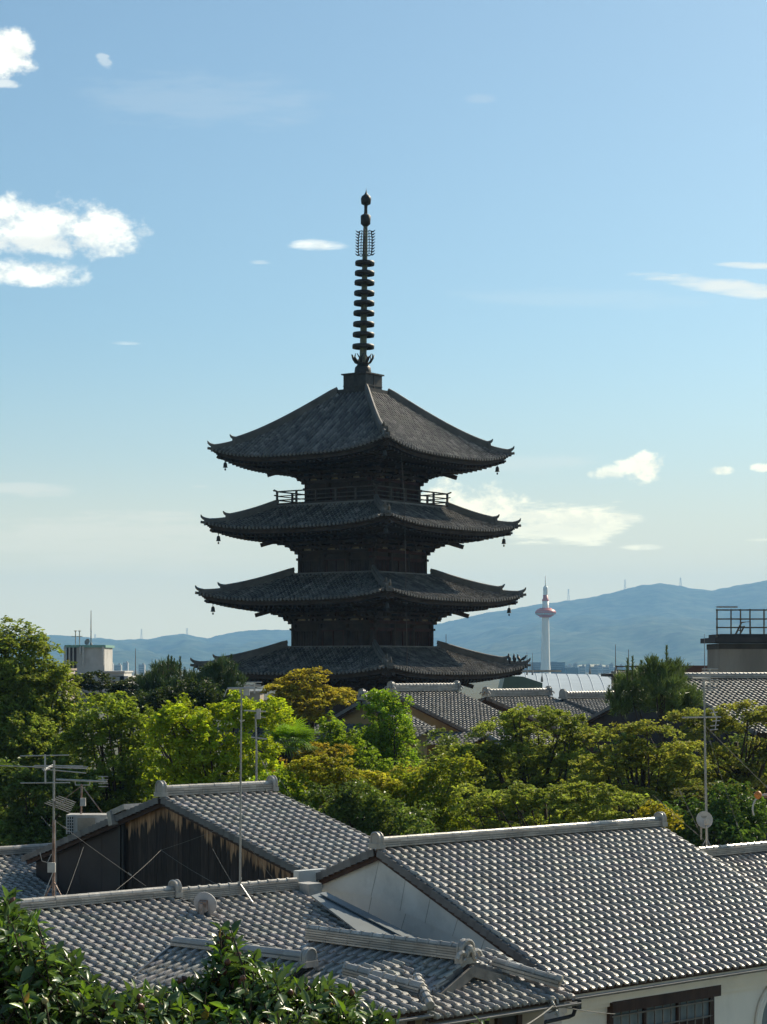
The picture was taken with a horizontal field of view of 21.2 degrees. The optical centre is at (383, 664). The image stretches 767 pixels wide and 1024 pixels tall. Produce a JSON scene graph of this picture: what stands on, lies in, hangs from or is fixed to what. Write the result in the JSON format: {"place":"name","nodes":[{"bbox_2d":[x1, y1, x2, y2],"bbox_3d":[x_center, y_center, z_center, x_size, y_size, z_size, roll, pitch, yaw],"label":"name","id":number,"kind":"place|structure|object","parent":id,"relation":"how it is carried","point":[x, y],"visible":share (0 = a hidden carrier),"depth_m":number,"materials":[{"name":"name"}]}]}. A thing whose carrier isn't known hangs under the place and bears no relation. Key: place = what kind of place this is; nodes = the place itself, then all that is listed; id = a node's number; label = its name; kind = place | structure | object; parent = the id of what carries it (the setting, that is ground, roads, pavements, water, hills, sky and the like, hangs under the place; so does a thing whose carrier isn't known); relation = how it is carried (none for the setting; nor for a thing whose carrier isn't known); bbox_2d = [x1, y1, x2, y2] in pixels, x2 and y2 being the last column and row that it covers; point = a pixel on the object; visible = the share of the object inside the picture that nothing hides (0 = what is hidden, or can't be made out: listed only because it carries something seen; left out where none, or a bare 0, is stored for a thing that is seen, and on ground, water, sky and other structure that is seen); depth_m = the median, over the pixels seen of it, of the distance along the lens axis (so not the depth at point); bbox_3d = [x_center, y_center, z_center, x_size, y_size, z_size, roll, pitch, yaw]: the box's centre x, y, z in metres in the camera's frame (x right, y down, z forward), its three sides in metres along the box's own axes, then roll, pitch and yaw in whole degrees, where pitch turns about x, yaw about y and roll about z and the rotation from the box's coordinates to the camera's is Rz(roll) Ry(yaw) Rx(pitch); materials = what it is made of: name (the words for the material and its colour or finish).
{"place":"outdoors","nodes":[
{"label":"outdoors","id":0,"kind":"place"},
{"bbox_2d":[21,775,374,894],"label":"timber house","id":1,"kind":"structure","parent":0,"point":[133,839],"depth_m":58.46,"materials":[{"name":"grey tile"}]},
{"bbox_2d":[66,813,106,833],"bbox_3d":[-9.011,4.839,62.573,1.244,0.576,0.854,0,0,0],"label":"air conditioner","id":2,"kind":"object","parent":1,"relation":"on","point":[76,822],"visible":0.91,"depth_m":62.18,"materials":[{"name":"white paint"}]},
{"bbox_2d":[56,776,107,813],"bbox_3d":[-9.255,3.960,62.851,1.812,1.166,1.012,0,0,10],"label":"tv antenna","id":3,"kind":"object","parent":2,"relation":"on","point":[82,801],"visible":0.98,"depth_m":62.48,"materials":[{"name":"metal"}]},
{"bbox_2d":[244,709,292,797],"bbox_3d":[-3.359,2.748,62.048,0.657,2.869,2.289,0,0,28],"label":"tv antenna","id":4,"kind":"object","parent":1,"relation":"on","point":[258,713],"visible":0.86,"depth_m":61.19,"materials":[{"name":"metal"}]},
{"bbox_2d":[1,667,625,843],"bbox_3d":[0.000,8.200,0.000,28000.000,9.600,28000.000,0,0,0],"label":"ground","id":5,"kind":"structure","parent":0,"point":[475,691],"depth_m":1045.12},
{"bbox_2d":[0,843,63,899],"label":"tiled house","id":6,"kind":"structure","parent":5,"relation":"on","point":[17,872],"depth_m":63.72,"materials":[{"name":"grey tile"}]},
{"bbox_2d":[0,615,89,842],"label":"broadleaf tree","id":7,"kind":"object","parent":5,"relation":"on","point":[31,719],"visible":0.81,"depth_m":77.43,"materials":[{"name":"green plant"}]},
{"bbox_2d":[0,756,105,845],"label":"broadleaf tree","id":8,"kind":"object","parent":5,"relation":"on","point":[23,822],"visible":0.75,"depth_m":71.31,"materials":[{"name":"green plant"}]},
{"bbox_2d":[50,668,76,707],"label":"white building","id":9,"kind":"structure","parent":5,"relation":"on","point":[73,669],"depth_m":259.08,"materials":[{"name":"concrete"}]},
{"bbox_2d":[0,885,134,1023],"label":"camellia bush","id":10,"kind":"object","parent":5,"relation":"on","point":[40,983],"visible":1,"depth_m":7.37,"materials":[{"name":"green plant"}]},
{"bbox_2d":[64,645,114,709],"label":"white building","id":11,"kind":"structure","parent":5,"relation":"on","point":[90,658],"depth_m":270.00,"materials":[{"name":"paint"}]},
{"bbox_2d":[71,630,82,644],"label":"rooftop aerial","id":12,"kind":"object","parent":11,"relation":"on","point":[75,636],"visible":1,"depth_m":271.94,"materials":[{"name":"metal"}]},
{"bbox_2d":[90,627,91,644],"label":"whip aerial","id":13,"kind":"object","parent":11,"relation":"on","point":[90,636],"visible":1,"depth_m":271.96,"materials":[{"name":"white metal"}]},
{"bbox_2d":[60,670,155,802],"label":"broadleaf tree","id":14,"kind":"object","parent":5,"relation":"on","point":[120,685],"visible":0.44,"depth_m":117.47,"materials":[{"name":"green plant"}]},
{"bbox_2d":[48,690,174,812],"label":"broadleaf tree","id":15,"kind":"object","parent":5,"relation":"on","point":[121,785],"visible":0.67,"depth_m":72.31,"materials":[{"name":"green plant"}]},
{"bbox_2d":[114,663,121,670],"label":"town block","id":16,"kind":"structure","parent":5,"relation":"on","point":[118,667],"depth_m":2893.00,"materials":[{"name":"white concrete"}]},
{"bbox_2d":[102,671,135,709],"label":"white annex","id":17,"kind":"object","parent":5,"relation":"on","point":[120,675],"visible":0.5,"depth_m":262.00,"materials":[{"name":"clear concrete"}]},
{"bbox_2d":[106,677,119,680],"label":"window","id":18,"kind":"structure","parent":17,"relation":"in","point":[116,678],"depth_m":261.67,"materials":[{"name":"grey glass"}]},
{"bbox_2d":[134,648,135,675],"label":"whip aerial","id":19,"kind":"object","parent":17,"relation":"on","point":[135,662],"visible":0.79,"depth_m":261.94,"materials":[{"name":"grey metal"}]},
{"bbox_2d":[123,661,128,670],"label":"town block","id":20,"kind":"structure","parent":5,"relation":"on","point":[126,666],"depth_m":3493.00,"materials":[{"name":"white glass"}]},
{"bbox_2d":[1,879,264,993],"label":"tiled house","id":21,"kind":"structure","parent":5,"relation":"on","point":[118,937],"depth_m":45.25,"materials":[{"name":"grey tile"}]},
{"bbox_2d":[0,754,145,896],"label":"tv antenna","id":22,"kind":"object","parent":21,"relation":"on","point":[51,867],"visible":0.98,"depth_m":46.37,"materials":[{"name":"metal"}]},
{"bbox_2d":[194,892,216,914],"bbox_3d":[-4.072,5.635,46.928,0.440,0.880,0.441,0,0,-26],"label":"satellite dish","id":23,"kind":"object","parent":21,"relation":"attached to","point":[205,902],"visible":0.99,"depth_m":46.86,"materials":[{"name":"metal"}]},
{"bbox_2d":[138,663,145,673],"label":"town block","id":24,"kind":"structure","parent":5,"relation":"on","point":[142,667],"depth_m":3093.00,"materials":[{"name":"white concrete"}]},
{"bbox_2d":[0,759,309,843],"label":"hedge tree","id":25,"kind":"object","parent":5,"relation":"on","point":[151,797],"depth_m":83.36,"materials":[{"name":"green plant"}]},
{"bbox_2d":[89,978,230,1023],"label":"camellia bush","id":26,"kind":"object","parent":5,"relation":"on","point":[149,1005],"visible":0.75,"depth_m":7.54,"materials":[{"name":"green plant"}]},
{"bbox_2d":[118,676,240,788],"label":"broadleaf tree","id":27,"kind":"object","parent":5,"relation":"on","point":[203,693],"visible":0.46,"depth_m":97.05,"materials":[{"name":"green plant"}]},
{"bbox_2d":[125,652,249,714],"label":"pine tree","id":28,"kind":"object","parent":5,"relation":"on","point":[160,672],"visible":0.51,"depth_m":107.72,"materials":[{"name":"green plant"}]},
{"bbox_2d":[129,690,265,713],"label":"grey building","id":29,"kind":"structure","parent":5,"relation":"on","point":[257,696],"depth_m":250.00,"materials":[{"name":"concrete"}]},
{"bbox_2d":[135,689,296,796],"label":"broadleaf tree","id":30,"kind":"object","parent":5,"relation":"on","point":[196,747],"visible":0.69,"depth_m":69.55,"materials":[{"name":"green plant"}]},
{"bbox_2d":[130,936,318,990],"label":"shed roof house","id":31,"kind":"structure","parent":5,"relation":"on","point":[178,957],"depth_m":41.98,"materials":[{"name":"grey tile"}]},
{"bbox_2d":[161,919,366,1023],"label":"camellia bush","id":32,"kind":"object","parent":5,"relation":"on","point":[247,988],"visible":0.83,"depth_m":7.82,"materials":[{"name":"green plant"}]},
{"bbox_2d":[176,877,351,949],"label":"tiled house","id":33,"kind":"structure","parent":5,"relation":"on","point":[282,913],"depth_m":48.17,"materials":[{"name":"grey tile"}]},
{"bbox_2d":[116,682,311,901],"bbox_3d":[-3.945,3.067,51.500,4.644,5.338,7.003,0,0,0],"label":"tv antenna","id":34,"kind":"object","parent":33,"relation":"on","point":[249,686],"visible":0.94,"depth_m":48.98,"materials":[{"name":"metal"}]},
{"bbox_2d":[260,715,320,771],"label":"broadleaf tree","id":35,"kind":"object","parent":5,"relation":"on","point":[290,732],"visible":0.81,"depth_m":73.72,"materials":[{"name":"green plant"}]},
{"bbox_2d":[243,766,344,822],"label":"broadleaf tree","id":36,"kind":"object","parent":5,"relation":"on","point":[286,778],"visible":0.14,"depth_m":66.60,"materials":[{"name":"green plant"}]},
{"bbox_2d":[260,666,357,800],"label":"maple tree","id":37,"kind":"object","parent":5,"relation":"on","point":[307,709],"visible":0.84,"depth_m":103.58,"materials":[{"name":"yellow plant"}]},
{"bbox_2d":[283,753,402,820],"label":"maple tree","id":38,"kind":"object","parent":5,"relation":"on","point":[337,776],"visible":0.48,"depth_m":67.55,"materials":[{"name":"green plant"}]},
{"bbox_2d":[267,742,421,804],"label":"maple tree","id":39,"kind":"object","parent":5,"relation":"on","point":[332,752],"visible":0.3,"depth_m":74.54,"materials":[{"name":"green plant"}]},
{"bbox_2d":[304,710,406,798],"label":"broadleaf tree","id":40,"kind":"object","parent":5,"relation":"on","point":[339,734],"visible":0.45,"depth_m":78.70,"materials":[{"name":"green plant"}]},
{"bbox_2d":[190,190,530,771],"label":"pagoda","id":41,"kind":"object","parent":5,"relation":"on","point":[358,569],"visible":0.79,"depth_m":148.59,"materials":[{"name":"wood"}]},
{"bbox_2d":[295,630,316,645],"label":"lattice window","id":42,"kind":"structure","parent":41,"relation":"in","point":[299,631],"depth_m":150.45,"materials":[{"name":"brown wood"}]},
{"bbox_2d":[302,560,320,572],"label":"lattice window","id":43,"kind":"structure","parent":41,"relation":"in","point":[303,561],"depth_m":150.74,"materials":[{"name":"brown wood"}]},
{"bbox_2d":[309,489,325,500],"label":"lattice window","id":44,"kind":"structure","parent":41,"relation":"in","point":[310,491],"depth_m":150.69,"materials":[{"name":"brown wood"}]},
{"bbox_2d":[321,630,343,645],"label":"door","id":45,"kind":"structure","parent":41,"relation":"in","point":[321,630],"depth_m":149.02,"materials":[{"name":"brown wood"}]},
{"bbox_2d":[326,559,344,571],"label":"door","id":46,"kind":"structure","parent":41,"relation":"in","point":[335,560],"depth_m":149.32,"materials":[{"name":"brown wood"}]},
{"bbox_2d":[330,488,346,499],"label":"door","id":47,"kind":"structure","parent":41,"relation":"in","point":[340,488],"depth_m":149.61,"materials":[{"name":"brown wood"}]},
{"bbox_2d":[348,630,370,645],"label":"lattice window","id":48,"kind":"structure","parent":41,"relation":"in","point":[348,630],"depth_m":147.65,"materials":[{"name":"brown wood"}]},
{"bbox_2d":[351,487,368,498],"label":"lattice window","id":49,"kind":"structure","parent":41,"relation":"in","point":[358,488],"depth_m":148.48,"materials":[{"name":"brown wood"}]},
{"bbox_2d":[350,558,369,570],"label":"lattice window","id":50,"kind":"structure","parent":41,"relation":"in","point":[360,559],"depth_m":148.05,"materials":[{"name":"brown wood"}]},
{"bbox_2d":[374,487,385,497],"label":"lattice window","id":51,"kind":"structure","parent":41,"relation":"in","point":[384,489],"depth_m":148.84,"materials":[{"name":"brown wood"}]},
{"bbox_2d":[375,558,388,570],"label":"lattice window","id":52,"kind":"structure","parent":41,"relation":"in","point":[387,560],"depth_m":148.48,"materials":[{"name":"brown wood"}]},
{"bbox_2d":[376,630,391,645],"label":"lattice window","id":53,"kind":"structure","parent":41,"relation":"in","point":[376,630],"depth_m":148.12,"materials":[{"name":"brown wood"}]},
{"bbox_2d":[392,489,401,499],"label":"door","id":54,"kind":"structure","parent":41,"relation":"in","point":[394,490],"depth_m":150.30,"materials":[{"name":"brown wood"}]},
{"bbox_2d":[393,559,406,571],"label":"door","id":55,"kind":"structure","parent":41,"relation":"in","point":[393,559],"depth_m":150.05,"materials":[{"name":"brown wood"}]},
{"bbox_2d":[396,630,410,645],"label":"door","id":56,"kind":"structure","parent":41,"relation":"in","point":[409,631],"depth_m":150.49,"materials":[{"name":"brown wood"}]},
{"bbox_2d":[407,491,416,501],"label":"lattice window","id":57,"kind":"structure","parent":41,"relation":"in","point":[411,492],"depth_m":152.00,"materials":[{"name":"brown wood"}]},
{"bbox_2d":[410,561,423,572],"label":"lattice window","id":58,"kind":"structure","parent":41,"relation":"in","point":[420,562],"depth_m":151.93,"materials":[{"name":"brown wood"}]},
{"bbox_2d":[415,631,429,645],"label":"lattice window","id":59,"kind":"structure","parent":41,"relation":"in","point":[415,631],"depth_m":151.82,"materials":[{"name":"brown wood"}]},
{"bbox_2d":[298,777,441,836],"bbox_3d":[-0.395,8.285,62.912,4.633,9.641,2.723,0,0,12],"label":"broadleaf tree","id":60,"kind":"object","parent":5,"relation":"on","point":[358,810],"visible":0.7,"depth_m":62.66,"materials":[{"name":"green plant"}]},
{"bbox_2d":[348,688,428,835],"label":"broadleaf tree","id":61,"kind":"object","parent":5,"relation":"on","point":[382,735],"visible":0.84,"depth_m":81.64,"materials":[{"name":"green plant"}]},
{"bbox_2d":[304,995,489,1023],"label":"camellia bush","id":62,"kind":"object","parent":5,"relation":"on","point":[342,1013],"visible":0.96,"depth_m":7.59,"materials":[{"name":"green plant"}]},
{"bbox_2d":[291,680,562,831],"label":"roof","id":63,"kind":"structure","parent":5,"relation":"on","point":[449,707],"depth_m":117.65,"materials":[{"name":"tile"}]},
{"bbox_2d":[290,924,580,1023],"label":"entrance house","id":64,"kind":"structure","parent":5,"relation":"on","point":[417,980],"depth_m":39.56,"materials":[{"name":"grey tile"}]},
{"bbox_2d":[502,1015,515,1023],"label":"door","id":65,"kind":"structure","parent":64,"relation":"in","point":[510,1019],"depth_m":39.68,"materials":[{"name":"black metal"}]},
{"bbox_2d":[527,999,613,1023],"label":"service cable","id":66,"kind":"object","parent":64,"relation":"attached to","point":[555,1012],"visible":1,"depth_m":39.62,"materials":[{"name":"metal"}]},
{"bbox_2d":[377,747,495,833],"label":"broadleaf tree","id":67,"kind":"object","parent":5,"relation":"on","point":[410,780],"visible":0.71,"depth_m":68.75,"materials":[{"name":"green plant"}]},
{"bbox_2d":[420,702,616,827],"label":"maple tree","id":68,"kind":"object","parent":5,"relation":"on","point":[523,761],"visible":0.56,"depth_m":79.45,"materials":[{"name":"green plant"}]},
{"bbox_2d":[295,727,766,828],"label":"hedge tree","id":69,"kind":"object","parent":5,"relation":"on","point":[454,738],"visible":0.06,"depth_m":91.42,"materials":[{"name":"green plant"}]},
{"bbox_2d":[478,686,592,751],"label":"temple hall","id":70,"kind":"structure","parent":5,"relation":"on","point":[502,700],"depth_m":125.25,"materials":[{"name":"tile"}]},
{"bbox_2d":[535,576,555,672],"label":"observation tower","id":71,"kind":"structure","parent":5,"relation":"on","point":[545,612],"depth_m":2345.99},
{"bbox_2d":[529,662,564,673],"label":"office block","id":72,"kind":"structure","parent":5,"relation":"on","point":[553,665],"depth_m":2420.00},
{"bbox_2d":[448,780,660,829],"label":"maple tree","id":73,"kind":"object","parent":5,"relation":"on","point":[522,798],"visible":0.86,"depth_m":65.67,"materials":[{"name":"green plant"}]},
{"bbox_2d":[515,670,610,698],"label":"barrel roof hall","id":74,"kind":"structure","parent":5,"relation":"on","point":[575,682],"depth_m":189.84,"materials":[{"name":"metal"}]},
{"bbox_2d":[586,663,589,671],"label":"town block","id":75,"kind":"structure","parent":5,"relation":"on","point":[587,667],"depth_m":3593.00,"materials":[{"name":"grey glass"}]},
{"bbox_2d":[558,689,624,713],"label":"temple hall","id":76,"kind":"structure","parent":5,"relation":"on","point":[592,702],"depth_m":128.44,"materials":[{"name":"tile"}]},
{"bbox_2d":[559,719,717,818],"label":"maple tree","id":77,"kind":"object","parent":5,"relation":"on","point":[637,758],"visible":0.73,"depth_m":75.56,"materials":[{"name":"green plant"}]},
{"bbox_2d":[601,665,706,689],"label":"parapet building","id":78,"kind":"structure","parent":5,"relation":"on","point":[695,668],"depth_m":134.95,"materials":[{"name":"concrete"}]},
{"bbox_2d":[614,644,616,674],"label":"whip aerial","id":79,"kind":"object","parent":78,"relation":"on","point":[615,670],"visible":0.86,"depth_m":133.97,"materials":[{"name":"grey metal"}]},
{"bbox_2d":[703,634,704,672],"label":"whip aerial","id":80,"kind":"object","parent":78,"relation":"on","point":[704,652],"visible":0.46,"depth_m":126.98,"materials":[{"name":"grey metal"}]},
{"bbox_2d":[603,645,705,793],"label":"pine tree","id":81,"kind":"object","parent":5,"relation":"on","point":[674,690],"visible":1,"depth_m":95.83,"materials":[{"name":"green plant"}]},
{"bbox_2d":[632,797,683,831],"bbox_3d":[7.955,8.488,60.074,1.685,9.228,1.492,0,0,39],"label":"broadleaf tree","id":82,"kind":"object","parent":5,"relation":"on","point":[645,812],"visible":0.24,"depth_m":59.95,"materials":[{"name":"yellow plant"}]},
{"bbox_2d":[664,781,752,838],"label":"maple tree","id":83,"kind":"object","parent":5,"relation":"on","point":[686,792],"visible":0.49,"depth_m":68.49,"materials":[{"name":"green plant"}]},
{"bbox_2d":[652,779,766,846],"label":"broadleaf tree","id":84,"kind":"object","parent":5,"relation":"on","point":[723,827],"visible":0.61,"depth_m":63.72,"materials":[{"name":"green plant"}]},
{"bbox_2d":[660,699,766,843],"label":"maple tree","id":85,"kind":"object","parent":5,"relation":"on","point":[739,772],"visible":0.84,"depth_m":81.59,"materials":[{"name":"green plant"}]},
{"bbox_2d":[697,841,766,890],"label":"tiled house","id":86,"kind":"structure","parent":5,"relation":"on","point":[747,860],"depth_m":58.53,"materials":[{"name":"grey tile"}]},
{"bbox_2d":[624,668,766,846],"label":"tv antenna","id":87,"kind":"object","parent":86,"relation":"on","point":[706,677],"visible":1,"depth_m":58.59,"materials":[{"name":"metal"}]},
{"bbox_2d":[696,811,712,839],"bbox_3d":[9.148,4.579,58.413,0.410,0.826,0.477,0,0,27],"label":"satellite dish","id":88,"kind":"object","parent":87,"relation":"attached to","point":[704,819],"visible":1,"depth_m":58.43,"materials":[{"name":"white paint"}]},
{"bbox_2d":[314,688,439,835],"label":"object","id":89,"kind":"object","parent":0,"point":[351,715],"visible":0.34,"depth_m":112.82,"materials":[{"name":"tile"}]},
{"bbox_2d":[0,580,766,669],"bbox_3d":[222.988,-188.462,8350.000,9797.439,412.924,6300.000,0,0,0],"label":"mountains","id":90,"kind":"structure","parent":0,"point":[640,622],"depth_m":7486.41,"materials":[{"name":"blue"}]},
{"bbox_2d":[0,0,766,666],"label":"sky","id":91,"kind":"structure","parent":0,"point":[567,209],"materials":[{"name":"blue"}]},
{"bbox_2d":[498,676,541,688],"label":"green roof shed","id":92,"kind":"structure","parent":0,"point":[516,682],"depth_m":165.00,"materials":[{"name":"metal"}]},
{"bbox_2d":[294,811,766,1023],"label":"tiled house","id":93,"kind":"structure","parent":0,"point":[647,920],"depth_m":49.64,"materials":[{"name":"grey tile"}]},
{"bbox_2d":[607,985,720,1023],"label":"window","id":94,"kind":"structure","parent":93,"relation":"in","point":[693,1006],"depth_m":47.71,"materials":[{"name":"brown glass"}]},
{"bbox_2d":[755,987,766,1023],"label":"arched window","id":95,"kind":"structure","parent":93,"relation":"in","point":[761,1012],"depth_m":50.00,"materials":[{"name":"white paint"}]},
{"bbox_2d":[562,667,577,673],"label":"office block","id":96,"kind":"structure","parent":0,"point":[572,670],"depth_m":2380.00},
{"bbox_2d":[579,664,584,673],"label":"town block","id":97,"kind":"structure","parent":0,"point":[582,669],"depth_m":2893.00,"materials":[{"name":"grey glass"}]},
{"bbox_2d":[590,665,597,674],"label":"town block","id":98,"kind":"structure","parent":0,"point":[594,669],"depth_m":2693.00,"materials":[{"name":"grey glass"}]},
{"bbox_2d":[597,664,601,672],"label":"town block","id":99,"kind":"structure","parent":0,"point":[600,668],"depth_m":3293.00,"materials":[{"name":"grey glass"}]},
{"bbox_2d":[602,665,608,672],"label":"town block","id":100,"kind":"structure","parent":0,"point":[605,669],"depth_m":2793.00,"materials":[{"name":"grey glass"}]},
{"bbox_2d":[609,663,612,672],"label":"town block","id":101,"kind":"structure","parent":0,"point":[610,667],"depth_m":3493.00,"materials":[{"name":"grey glass"}]},
{"bbox_2d":[580,672,766,843],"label":"tiled house","id":102,"kind":"structure","parent":0,"point":[735,687],"depth_m":112.75,"materials":[{"name":"tile"}]},
{"bbox_2d":[700,606,766,672],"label":"concrete building","id":103,"kind":"structure","parent":0,"point":[736,653],"depth_m":128.00,"materials":[{"name":"grey concrete"}]},
{"bbox_2d":[752,791,766,815],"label":"street lamp","id":104,"kind":"object","parent":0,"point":[758,794],"visible":1,"depth_m":59.98,"materials":[{"name":"metal"}]}
]}

